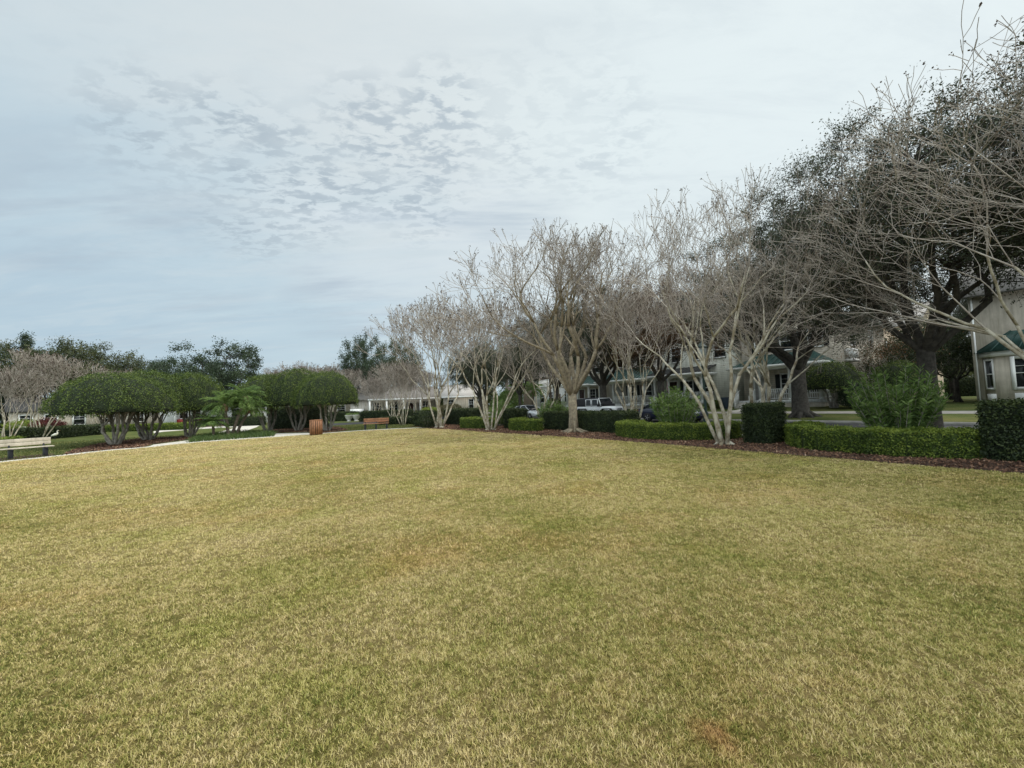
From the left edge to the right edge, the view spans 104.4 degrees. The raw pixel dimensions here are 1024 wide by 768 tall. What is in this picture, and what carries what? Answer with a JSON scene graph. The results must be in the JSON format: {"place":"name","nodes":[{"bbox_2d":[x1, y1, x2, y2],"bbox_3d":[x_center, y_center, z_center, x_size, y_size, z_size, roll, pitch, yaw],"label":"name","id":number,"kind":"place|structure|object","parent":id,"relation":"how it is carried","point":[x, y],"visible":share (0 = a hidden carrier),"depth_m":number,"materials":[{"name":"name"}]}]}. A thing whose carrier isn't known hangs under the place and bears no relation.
{"place":"outdoors","nodes":[
{"label":"outdoors","id":0,"kind":"place"},
{"bbox_2d":[0,396,1013,472],"bbox_3d":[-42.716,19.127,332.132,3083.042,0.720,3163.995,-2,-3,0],"label":"ground","id":1,"kind":"structure","parent":0,"point":[968,403],"depth_m":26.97,"materials":[{"name":"green plant"}]},
{"bbox_2d":[0,339,46,432],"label":"broadleaf tree","id":2,"kind":"object","parent":1,"relation":"on","point":[12,344],"visible":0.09,"depth_m":59.55,"materials":[{"name":"green plant"}]},
{"bbox_2d":[0,329,50,429],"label":"conifer","id":3,"kind":"object","parent":1,"relation":"on","point":[25,337],"visible":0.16,"depth_m":61.16,"materials":[{"name":"green plant"}]},
{"bbox_2d":[0,453,51,460],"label":"bench pad","id":4,"kind":"object","parent":1,"relation":"on","point":[36,456],"visible":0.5,"depth_m":17.59,"materials":[{"name":"grey concrete"}]},
{"bbox_2d":[0,437,53,458],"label":"park bench","id":5,"kind":"object","parent":4,"relation":"on","point":[10,442],"visible":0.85,"depth_m":17.62,"materials":[{"name":"beige wood"}]},
{"bbox_2d":[0,363,64,436],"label":"crape myrtle","id":6,"kind":"object","parent":1,"relation":"on","point":[14,376],"visible":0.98,"depth_m":29.50,"materials":[{"name":"grey plant"}]},
{"bbox_2d":[0,423,100,438],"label":"hedge","id":7,"kind":"object","parent":1,"relation":"on","point":[73,430],"visible":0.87,"depth_m":35.41,"materials":[{"name":"green plant"}]},
{"bbox_2d":[4,398,99,427],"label":"beige cottage","id":8,"kind":"structure","parent":1,"relation":"on","point":[79,419],"depth_m":57.22,"materials":[{"name":"paint"}]},
{"bbox_2d":[0,347,109,436],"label":"crape myrtle","id":9,"kind":"object","parent":1,"relation":"on","point":[52,360],"visible":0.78,"depth_m":33.50,"materials":[{"name":"grey plant"}]},
{"bbox_2d":[0,335,121,397],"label":"broadleaf tree","id":10,"kind":"object","parent":1,"relation":"on","point":[80,350],"visible":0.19,"depth_m":61.43,"materials":[{"name":"grey plant"}]},
{"bbox_2d":[30,337,149,393],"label":"broadleaf tree","id":11,"kind":"object","parent":1,"relation":"on","point":[116,366],"visible":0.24,"depth_m":65.77,"materials":[{"name":"green plant"}]},
{"bbox_2d":[65,436,186,453],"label":"mulch island","id":12,"kind":"structure","parent":1,"relation":"on","point":[170,440],"depth_m":23.11,"materials":[{"name":"brown wood"}]},
{"bbox_2d":[37,369,181,444],"bbox_3d":[-24.015,1.428,23.933,6.646,4.711,5.818,-2,-3,0],"label":"topiary tree","id":13,"kind":"object","parent":12,"relation":"on","point":[109,395],"visible":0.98,"depth_m":22.74,"materials":[{"name":"green plant"}]},
{"bbox_2d":[88,369,198,439],"bbox_3d":[-25.250,1.453,27.567,5.884,5.101,6.165,-4,-3,33],"label":"topiary tree","id":14,"kind":"object","parent":12,"relation":"on","point":[169,380],"visible":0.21,"depth_m":27.30,"materials":[{"name":"green plant"}]},
{"bbox_2d":[150,371,224,436],"bbox_3d":[-23.917,1.523,29.547,5.049,5.050,5.044,-3,-3,8],"label":"topiary tree","id":15,"kind":"object","parent":12,"relation":"on","point":[196,389],"visible":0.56,"depth_m":28.91,"materials":[{"name":"green plant"}]},
{"bbox_2d":[105,422,196,431],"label":"hedge","id":16,"kind":"object","parent":1,"relation":"on","point":[168,426],"visible":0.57,"depth_m":45.17,"materials":[{"name":"green plant"}]},
{"bbox_2d":[138,352,228,388],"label":"broadleaf tree","id":17,"kind":"object","parent":1,"relation":"on","point":[172,366],"visible":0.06,"depth_m":61.52,"materials":[{"name":"green plant"}]},
{"bbox_2d":[160,410,217,424],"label":"portico house","id":18,"kind":"structure","parent":1,"relation":"on","point":[174,419],"depth_m":58.83,"materials":[{"name":"white paint"}]},
{"bbox_2d":[62,426,348,454],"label":"mulch chips","id":19,"kind":"object","parent":1,"relation":"on","point":[141,442],"visible":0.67,"depth_m":24.75,"materials":[{"name":"brown wood"}]},
{"bbox_2d":[148,335,264,424],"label":"broadleaf tree","id":20,"kind":"object","parent":1,"relation":"on","point":[224,376],"visible":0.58,"depth_m":57.63,"materials":[{"name":"green plant"}]},
{"bbox_2d":[0,427,429,461],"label":"path edging","id":21,"kind":"object","parent":1,"relation":"on","point":[181,443],"visible":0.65,"depth_m":21.51,"materials":[{"name":"concrete"}]},
{"bbox_2d":[199,390,246,433],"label":"pygmy palm","id":22,"kind":"object","parent":1,"relation":"on","point":[224,408],"visible":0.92,"depth_m":26.99,"materials":[{"name":"green plant"}]},
{"bbox_2d":[151,426,309,445],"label":"walkway","id":23,"kind":"structure","parent":1,"relation":"on","point":[276,434],"depth_m":27.63,"materials":[{"name":"concrete"}]},
{"bbox_2d":[186,429,276,441],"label":"border grass","id":24,"kind":"structure","parent":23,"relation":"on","point":[222,435],"depth_m":25.64,"materials":[{"name":"green plant"}]},
{"bbox_2d":[190,415,230,434],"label":"pygmy palm","id":25,"kind":"object","parent":24,"relation":"on","point":[212,421],"visible":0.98,"depth_m":26.37,"materials":[{"name":"green plant"}]},
{"bbox_2d":[223,415,266,426],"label":"hedge","id":26,"kind":"object","parent":1,"relation":"on","point":[252,420],"visible":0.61,"depth_m":49.46,"materials":[{"name":"green plant"}]},
{"bbox_2d":[225,383,267,433],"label":"pygmy palm","id":27,"kind":"object","parent":1,"relation":"on","point":[249,390],"visible":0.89,"depth_m":27.75,"materials":[{"name":"green plant"}]},
{"bbox_2d":[228,401,270,433],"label":"pygmy palm","id":28,"kind":"object","parent":1,"relation":"on","point":[246,411],"visible":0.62,"depth_m":28.47,"materials":[{"name":"green plant"}]},
{"bbox_2d":[230,373,302,430],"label":"topiary tree","id":29,"kind":"object","parent":1,"relation":"on","point":[259,380],"visible":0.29,"depth_m":31.92,"materials":[{"name":"green plant"}]},
{"bbox_2d":[267,405,329,428],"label":"hedge","id":30,"kind":"object","parent":1,"relation":"on","point":[282,421],"visible":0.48,"depth_m":36.63,"materials":[{"name":"green plant"}]},
{"bbox_2d":[273,427,346,432],"bbox_3d":[-17.644,3.923,34.463,5.266,0.001,15.856,0,-3,-32],"label":"mulch ring","id":31,"kind":"object","parent":1,"relation":"on","point":[308,431],"visible":0.21,"depth_m":31.27,"materials":[{"name":"brown wood"}]},
{"bbox_2d":[260,367,330,429],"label":"topiary tree","id":32,"kind":"object","parent":31,"relation":"on","point":[282,387],"visible":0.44,"depth_m":31.37,"materials":[{"name":"green plant"}]},
{"bbox_2d":[289,369,359,430],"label":"topiary tree","id":33,"kind":"object","parent":31,"relation":"on","point":[328,388],"visible":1,"depth_m":29.57,"materials":[{"name":"green plant"}]},
{"bbox_2d":[336,367,374,407],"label":"crape myrtle","id":34,"kind":"object","parent":1,"relation":"on","point":[349,374],"visible":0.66,"depth_m":62.87,"materials":[{"name":"grey plant"}]},
{"bbox_2d":[335,330,391,390],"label":"broadleaf tree","id":35,"kind":"object","parent":1,"relation":"on","point":[357,359],"visible":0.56,"depth_m":64.96,"materials":[{"name":"green plant"}]},
{"bbox_2d":[354,374,392,410],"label":"crape myrtle","id":36,"kind":"object","parent":1,"relation":"on","point":[375,382],"visible":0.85,"depth_m":49.85,"materials":[{"name":"grey plant"}]},
{"bbox_2d":[359,408,414,421],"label":"hedge","id":37,"kind":"object","parent":1,"relation":"on","point":[363,414],"visible":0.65,"depth_m":48.68,"materials":[{"name":"green plant"}]},
{"bbox_2d":[350,386,439,414],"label":"porch house","id":38,"kind":"structure","parent":1,"relation":"on","point":[363,401],"depth_m":64.56,"materials":[{"name":"beige"}]},
{"bbox_2d":[368,361,422,416],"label":"crape myrtle","id":39,"kind":"object","parent":1,"relation":"on","point":[383,387],"visible":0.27,"depth_m":46.25,"materials":[{"name":"grey plant"}]},
{"bbox_2d":[377,415,414,424],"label":"hedge","id":40,"kind":"object","parent":1,"relation":"on","point":[393,420],"visible":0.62,"depth_m":37.45,"materials":[{"name":"green plant"}]},
{"bbox_2d":[374,335,426,386],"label":"broadleaf tree","id":41,"kind":"object","parent":1,"relation":"on","point":[404,356],"visible":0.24,"depth_m":79.17,"materials":[{"name":"green plant"}]},
{"bbox_2d":[375,358,428,424],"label":"crape myrtle","id":42,"kind":"object","parent":1,"relation":"on","point":[402,377],"visible":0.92,"depth_m":35.38,"materials":[{"name":"grey plant"}]},
{"bbox_2d":[394,369,433,412],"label":"crape myrtle","id":43,"kind":"object","parent":1,"relation":"on","point":[420,384],"visible":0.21,"depth_m":51.66,"materials":[{"name":"grey plant"}]},
{"bbox_2d":[416,370,449,407],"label":"crape myrtle","id":44,"kind":"object","parent":1,"relation":"on","point":[429,380],"visible":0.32,"depth_m":59.15,"materials":[{"name":"grey plant"}]},
{"bbox_2d":[441,384,477,408],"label":"cottage","id":45,"kind":"structure","parent":1,"relation":"on","point":[466,399],"depth_m":66.64,"materials":[{"name":"beige paint"}]},
{"bbox_2d":[438,337,506,414],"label":"live oak","id":46,"kind":"object","parent":1,"relation":"on","point":[468,371],"visible":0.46,"depth_m":56.65,"materials":[{"name":"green plant"}]},
{"bbox_2d":[0,363,974,430],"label":"woodland","id":47,"kind":"object","parent":1,"relation":"on","point":[490,397],"depth_m":78.29,"materials":[{"name":"green plant"}]},
{"bbox_2d":[490,389,523,408],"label":"shrub","id":48,"kind":"object","parent":1,"relation":"on","point":[514,398],"visible":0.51,"depth_m":51.49,"materials":[{"name":"green plant"}]},
{"bbox_2d":[490,334,547,405],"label":"live oak","id":49,"kind":"object","parent":1,"relation":"on","point":[507,377],"visible":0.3,"depth_m":48.69,"materials":[{"name":"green plant"}]},
{"bbox_2d":[502,371,551,404],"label":"brown house","id":50,"kind":"structure","parent":1,"relation":"on","point":[527,400],"depth_m":64.22,"materials":[{"name":"paint"}]},
{"bbox_2d":[534,373,571,408],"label":"white house","id":51,"kind":"structure","parent":1,"relation":"on","point":[562,391],"depth_m":59.19,"materials":[{"name":"white paint"}]},
{"bbox_2d":[507,290,601,400],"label":"live oak","id":52,"kind":"object","parent":1,"relation":"on","point":[544,370],"visible":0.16,"depth_m":42.59,"materials":[{"name":"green plant"}]},
{"bbox_2d":[561,345,610,407],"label":"corner porch house","id":53,"kind":"structure","parent":1,"relation":"on","point":[589,388],"depth_m":51.04,"materials":[{"name":"beige paint"}]},
{"bbox_2d":[543,278,669,396],"bbox_3d":[8.338,-3.824,38.633,13.668,13.996,12.699,-1,-3,-25],"label":"live oak","id":54,"kind":"object","parent":1,"relation":"on","point":[602,381],"visible":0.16,"depth_m":37.19,"materials":[{"name":"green plant"}]},
{"bbox_2d":[593,341,662,408],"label":"gabled house","id":55,"kind":"structure","parent":1,"relation":"on","point":[638,386],"depth_m":45.11,"materials":[{"name":"beige"}]},
{"bbox_2d":[572,279,694,418],"bbox_3d":[6.185,-1.530,20.963,6.172,7.978,8.050,-4,-3,35],"label":"crape myrtle","id":56,"kind":"object","parent":1,"relation":"on","point":[613,337],"visible":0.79,"depth_m":20.65,"materials":[{"name":"grey plant"}]},
{"bbox_2d":[598,267,732,400],"bbox_3d":[12.336,-3.578,33.037,11.771,12.646,11.955,-2,-3,0],"label":"live oak","id":57,"kind":"object","parent":1,"relation":"on","point":[660,377],"visible":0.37,"depth_m":31.52,"materials":[{"name":"green plant"}]},
{"bbox_2d":[647,321,744,407],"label":"building","id":58,"kind":"structure","parent":1,"relation":"on","point":[719,374],"depth_m":38.09,"materials":[{"name":"white paint"}]},
{"bbox_2d":[410,424,1023,472],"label":"mulch bed","id":59,"kind":"object","parent":1,"relation":"on","point":[926,463],"visible":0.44,"depth_m":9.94,"materials":[{"name":"brown wood"}]},
{"bbox_2d":[353,287,489,427],"bbox_3d":[-5.365,-1.505,29.925,8.705,9.693,11.352,-3,-3,20],"label":"crape myrtle","id":60,"kind":"object","parent":59,"relation":"on","point":[435,364],"visible":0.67,"depth_m":29.06,"materials":[{"name":"grey plant"}]},
{"bbox_2d":[415,411,438,427],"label":"shrub","id":61,"kind":"object","parent":59,"relation":"on","point":[423,422],"visible":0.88,"depth_m":29.28,"materials":[{"name":"green plant"}]},
{"bbox_2d":[442,407,481,424],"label":"hedge","id":62,"kind":"object","parent":59,"relation":"on","point":[455,415],"visible":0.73,"depth_m":32.11,"materials":[{"name":"green plant"}]},
{"bbox_2d":[459,416,496,428],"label":"hedge","id":63,"kind":"object","parent":59,"relation":"on","point":[477,422],"visible":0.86,"depth_m":26.11,"materials":[{"name":"green plant"}]},
{"bbox_2d":[411,283,572,429],"bbox_3d":[-1.019,-1.404,24.079,10.320,8.578,7.913,-4,-3,33],"label":"crape myrtle","id":64,"kind":"object","parent":59,"relation":"on","point":[492,322],"visible":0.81,"depth_m":23.66,"materials":[{"name":"grey plant"}]},
{"bbox_2d":[502,407,528,427],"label":"hedge","id":65,"kind":"object","parent":59,"relation":"on","point":[510,413],"visible":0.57,"depth_m":25.02,"materials":[{"name":"green plant"}]},
{"bbox_2d":[508,415,544,430],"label":"hedge","id":66,"kind":"object","parent":59,"relation":"on","point":[522,424],"visible":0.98,"depth_m":22.16,"materials":[{"name":"green plant"}]},
{"bbox_2d":[475,324,607,427],"bbox_3d":[2.447,-0.578,24.556,7.083,6.686,7.789,-4,-3,35],"label":"crape myrtle","id":67,"kind":"object","parent":59,"relation":"on","point":[549,373],"visible":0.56,"depth_m":24.27,"materials":[{"name":"grey plant"}]},
{"bbox_2d":[408,217,685,432],"bbox_3d":[1.957,-2.733,20.349,13.487,10.581,9.298,-2,-3,-9],"label":"crape myrtle","id":68,"kind":"object","parent":59,"relation":"on","point":[572,386],"visible":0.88,"depth_m":19.64,"materials":[{"name":"beige plant"}]},
{"bbox_2d":[536,398,568,419],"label":"oleander","id":69,"kind":"object","parent":59,"relation":"on","point":[556,407],"visible":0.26,"depth_m":23.97,"materials":[{"name":"green plant"}]},
{"bbox_2d":[542,409,640,432],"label":"hedge","id":70,"kind":"object","parent":59,"relation":"on","point":[598,420],"visible":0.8,"depth_m":19.88,"materials":[{"name":"green plant"}]},
{"bbox_2d":[648,385,703,423],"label":"oleander","id":71,"kind":"object","parent":59,"relation":"on","point":[668,410],"visible":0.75,"depth_m":16.05,"materials":[{"name":"green plant"}]},
{"bbox_2d":[614,418,743,439],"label":"hedge","id":72,"kind":"object","parent":59,"relation":"on","point":[639,429],"visible":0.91,"depth_m":14.69,"materials":[{"name":"green plant"}]},
{"bbox_2d":[573,160,884,445],"bbox_3d":[6.001,-2.313,13.479,9.152,8.858,8.323,-1,-3,-23],"label":"crape myrtle","id":73,"kind":"object","parent":59,"relation":"on","point":[719,439],"visible":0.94,"depth_m":12.62,"materials":[{"name":"grey plant"}]},
{"bbox_2d":[739,400,786,443],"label":"hedge","id":74,"kind":"object","parent":59,"relation":"on","point":[763,422],"visible":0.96,"depth_m":12.75,"materials":[{"name":"green plant"}]},
{"bbox_2d":[697,0,1023,372],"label":"crape myrtle","id":75,"kind":"object","parent":59,"relation":"on","point":[1015,349],"visible":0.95,"depth_m":8.46,"materials":[{"name":"grey plant"}]},
{"bbox_2d":[783,418,985,458],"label":"hedge","id":76,"kind":"object","parent":59,"relation":"on","point":[949,442],"visible":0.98,"depth_m":9.45,"materials":[{"name":"green plant"}]},
{"bbox_2d":[842,362,951,428],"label":"oleander","id":77,"kind":"object","parent":59,"relation":"on","point":[919,408],"visible":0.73,"depth_m":10.58,"materials":[{"name":"green plant"}]},
{"bbox_2d":[973,396,1023,461],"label":"hedge","id":78,"kind":"object","parent":59,"relation":"on","point":[1000,423],"visible":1,"depth_m":8.30,"materials":[{"name":"green plant"}]},
{"bbox_2d":[643,236,946,402],"bbox_3d":[9.544,-1.733,14.666,9.250,7.521,8.412,-5,-4,42],"label":"crape myrtle","id":79,"kind":"object","parent":1,"relation":"on","point":[763,370],"visible":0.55,"depth_m":14.60,"materials":[{"name":"grey plant"}]},
{"bbox_2d":[726,305,887,408],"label":"porch house","id":80,"kind":"structure","parent":1,"relation":"on","point":[779,371],"depth_m":32.51,"materials":[{"name":"beige"}]},
{"bbox_2d":[668,185,950,418],"bbox_3d":[18.039,-4.989,24.791,14.940,14.282,16.080,-1,-3,-17],"label":"live oak","id":81,"kind":"object","parent":1,"relation":"on","point":[800,407],"visible":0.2,"depth_m":24.00,"materials":[{"name":"green plant"}]},
{"bbox_2d":[806,360,868,407],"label":"topiary tree","id":82,"kind":"object","parent":1,"relation":"on","point":[831,376],"visible":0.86,"depth_m":27.27,"materials":[{"name":"green plant"}]},
{"bbox_2d":[836,382,869,408],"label":"shrub","id":83,"kind":"object","parent":1,"relation":"on","point":[843,394],"visible":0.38,"depth_m":26.44,"materials":[{"name":"green plant"}]},
{"bbox_2d":[721,36,1023,428],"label":"live oak","id":84,"kind":"object","parent":1,"relation":"on","point":[930,343],"visible":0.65,"depth_m":11.62,"materials":[{"name":"green plant"}]},
{"bbox_2d":[816,310,968,402],"bbox_3d":[25.402,-1.719,27.113,8.024,6.453,8.326,0,-3,-36],"label":"crape myrtle","id":85,"kind":"object","parent":1,"relation":"on","point":[880,356],"visible":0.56,"depth_m":27.20,"materials":[{"name":"beige plant"}]},
{"bbox_2d":[868,359,917,394],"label":"topiary tree","id":86,"kind":"object","parent":1,"relation":"on","point":[895,367],"visible":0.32,"depth_m":25.45,"materials":[{"name":"green plant"}]},
{"bbox_2d":[857,339,948,391],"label":"shade tree","id":87,"kind":"object","parent":1,"relation":"on","point":[867,367],"visible":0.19,"depth_m":30.43,"materials":[{"name":"green plant"}]},
{"bbox_2d":[879,302,944,397],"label":"cream building","id":88,"kind":"structure","parent":1,"relation":"on","point":[939,377],"depth_m":39.15,"materials":[{"name":"paint"}]},
{"bbox_2d":[877,315,972,399],"bbox_3d":[37.006,-2.231,33.315,9.173,7.513,8.442,-1,-3,-24],"label":"shade tree","id":89,"kind":"object","parent":1,"relation":"on","point":[952,388],"visible":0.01,"depth_m":32.90,"materials":[{"name":"green plant"}]},
{"bbox_2d":[877,331,973,381],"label":"shade tree","id":90,"kind":"object","parent":1,"relation":"on","point":[911,353],"visible":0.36,"depth_m":26.02,"materials":[{"name":"green plant"}]},
{"bbox_2d":[901,310,974,401],"bbox_3d":[30.426,-1.793,27.520,6.475,6.511,5.959,-1,-3,-16],"label":"shade tree","id":91,"kind":"object","parent":1,"relation":"on","point":[959,352],"visible":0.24,"depth_m":27.36,"materials":[{"name":"green plant"}]},
{"bbox_2d":[918,267,969,337],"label":"live oak","id":92,"kind":"object","parent":1,"relation":"on","point":[960,308],"visible":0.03,"depth_m":30.56,"materials":[{"name":"green plant"}]},
{"bbox_2d":[943,375,976,396],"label":"hedge","id":93,"kind":"object","parent":1,"relation":"on","point":[967,385],"visible":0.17,"depth_m":42.74,"materials":[{"name":"green plant"}]},
{"bbox_2d":[935,34,1023,257],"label":"live oak","id":94,"kind":"object","parent":1,"relation":"on","point":[1013,102],"visible":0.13,"depth_m":10.02,"materials":[{"name":"green plant"}]},
{"bbox_2d":[960,257,1023,401],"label":"stucco house","id":95,"kind":"structure","parent":1,"relation":"on","point":[998,369],"depth_m":22.75,"materials":[{"name":"grey paint"}]},
{"bbox_2d":[0,428,1023,767],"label":"lawn","id":96,"kind":"structure","parent":0,"point":[580,700],"depth_m":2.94,"materials":[{"name":"plant"}]},
{"bbox_2d":[309,420,322,434],"bbox_3d":[-12.926,2.857,26.175,0.800,0.995,0.800,-2,-3,0],"label":"litter bin","id":97,"kind":"object","parent":96,"relation":"on","point":[315,427],"visible":0.98,"depth_m":25.87,"materials":[{"name":"brown wood"}]},
{"bbox_2d":[0,0,1023,422],"label":"sky","id":98,"kind":"structure","parent":0,"point":[278,176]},
{"bbox_2d":[442,417,977,428],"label":"road","id":99,"kind":"structure","parent":0,"point":[843,424],"depth_m":19.96,"materials":[{"name":"grey asphalt"}]},
{"bbox_2d":[577,397,627,410],"bbox_3d":[7.449,2.095,33.533,1.998,1.932,4.656,0,-3,-34],"label":"parked car","id":100,"kind":"object","parent":99,"relation":"on","point":[600,403],"visible":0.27,"depth_m":33.09,"materials":[{"name":"white paint"}]},
{"bbox_2d":[638,401,708,421],"bbox_3d":[11.232,1.915,27.915,2.020,1.469,4.735,0,-3,-34],"label":"parked car","id":101,"kind":"object","parent":99,"relation":"on","point":[648,415],"visible":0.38,"depth_m":28.37,"materials":[{"name":"blue paint"}]},
{"bbox_2d":[488,416,978,425],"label":"kerb","id":102,"kind":"structure","parent":99,"relation":"on","point":[945,423],"depth_m":20.77,"materials":[{"name":"grey concrete"}]},
{"bbox_2d":[485,411,977,413],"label":"pavement","id":103,"kind":"structure","parent":0,"point":[854,412],"depth_m":24.32,"materials":[{"name":"grey concrete"}]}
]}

